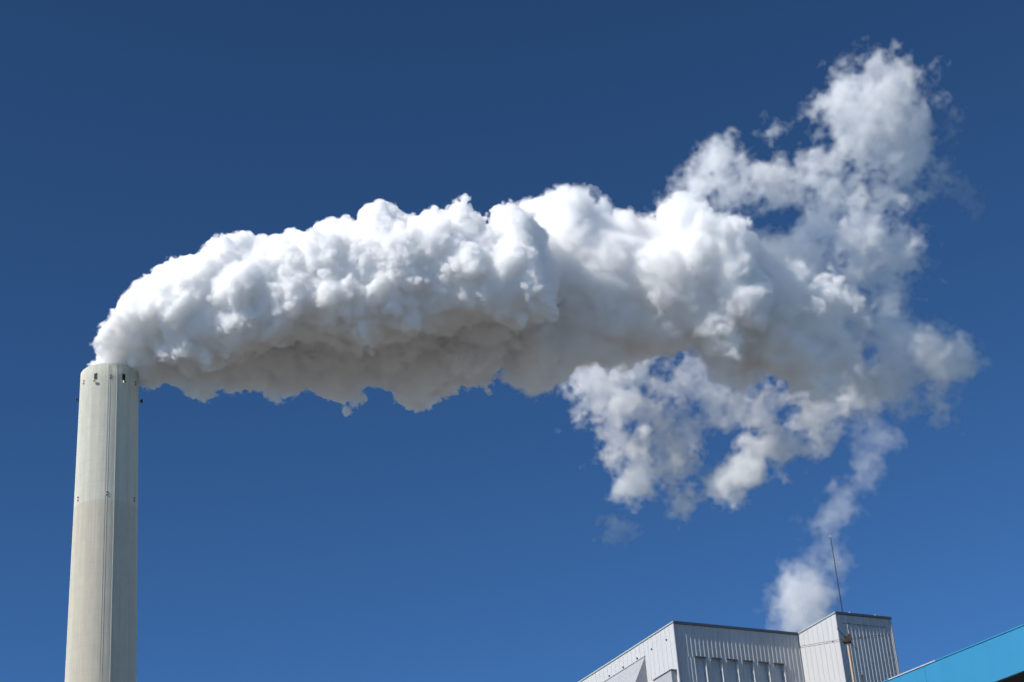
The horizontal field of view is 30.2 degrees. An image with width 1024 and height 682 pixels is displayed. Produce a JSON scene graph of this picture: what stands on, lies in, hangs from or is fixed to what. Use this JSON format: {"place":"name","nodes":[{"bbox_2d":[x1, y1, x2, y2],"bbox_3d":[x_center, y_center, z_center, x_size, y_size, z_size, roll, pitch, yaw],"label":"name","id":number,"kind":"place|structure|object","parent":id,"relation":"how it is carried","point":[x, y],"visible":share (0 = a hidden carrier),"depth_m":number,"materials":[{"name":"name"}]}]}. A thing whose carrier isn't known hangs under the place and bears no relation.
{"place":"outdoors","nodes":[
{"label":"outdoors","id":0,"kind":"place"},
{"bbox_2d":[0,0,1023,681],"label":"sky","id":1,"kind":"structure","parent":0,"point":[465,340],"materials":[{"name":"blue"}]},
{"bbox_2d":[579,611,899,681],"bbox_3d":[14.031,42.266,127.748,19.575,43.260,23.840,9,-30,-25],"label":"plant building","id":2,"kind":"structure","parent":0,"point":[677,651],"depth_m":130.93,"materials":[{"name":"metal"}]},
{"bbox_2d":[694,656,708,681],"bbox_3d":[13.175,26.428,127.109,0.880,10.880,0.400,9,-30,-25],"label":"window","id":3,"kind":"structure","parent":2,"relation":"in","point":[701,664],"depth_m":129.38,"materials":[{"name":"glass"}]},
{"bbox_2d":[711,657,724,681],"bbox_3d":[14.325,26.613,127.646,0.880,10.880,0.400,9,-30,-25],"label":"window","id":4,"kind":"structure","parent":2,"relation":"in","point":[717,666],"depth_m":129.92,"materials":[{"name":"glass"}]},
{"bbox_2d":[726,659,739,681],"bbox_3d":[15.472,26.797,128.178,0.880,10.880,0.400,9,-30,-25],"label":"window","id":5,"kind":"structure","parent":2,"relation":"in","point":[733,669],"depth_m":130.46,"materials":[{"name":"glass"}]},
{"bbox_2d":[742,660,755,681],"bbox_3d":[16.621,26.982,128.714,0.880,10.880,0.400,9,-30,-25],"label":"window","id":6,"kind":"structure","parent":2,"relation":"in","point":[749,672],"depth_m":131.00,"materials":[{"name":"glass"}]},
{"bbox_2d":[758,661,770,681],"bbox_3d":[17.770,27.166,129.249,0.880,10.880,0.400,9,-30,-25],"label":"window","id":7,"kind":"structure","parent":2,"relation":"in","point":[764,668],"depth_m":131.58,"materials":[{"name":"glass"}]},
{"bbox_2d":[773,663,786,681],"bbox_3d":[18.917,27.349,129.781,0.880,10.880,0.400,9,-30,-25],"label":"window","id":8,"kind":"structure","parent":2,"relation":"in","point":[780,674],"depth_m":132.13,"materials":[{"name":"glass"}]},
{"bbox_2d":[829,535,842,611],"bbox_3d":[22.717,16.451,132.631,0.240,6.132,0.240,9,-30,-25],"label":"roof mast","id":9,"kind":"object","parent":2,"relation":"on","point":[830,536],"visible":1,"depth_m":132.59,"materials":[{"name":"metal"}]},
{"bbox_2d":[799,628,889,681],"bbox_3d":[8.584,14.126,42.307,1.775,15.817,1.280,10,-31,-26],"label":"pipe","id":10,"kind":"object","parent":2,"relation":"attached to","point":[847,638],"visible":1,"depth_m":45.78,"materials":[{"name":"grey metal"}]},
{"label":"ground","id":11,"kind":"structure","parent":0,"visible":0},
{"bbox_2d":[65,363,142,681],"bbox_3d":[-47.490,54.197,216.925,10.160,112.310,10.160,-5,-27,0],"label":"chimney","id":12,"kind":"object","parent":11,"relation":"on","point":[101,646],"visible":1,"depth_m":229.50,"materials":[{"name":"concrete"}]},
{"bbox_2d":[882,624,1023,681],"bbox_3d":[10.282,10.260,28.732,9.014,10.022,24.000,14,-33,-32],"label":"blue canopy","id":13,"kind":"object","parent":11,"relation":"on","point":[998,657],"visible":1,"depth_m":27.76,"materials":[{"name":"metal"}]}
]}

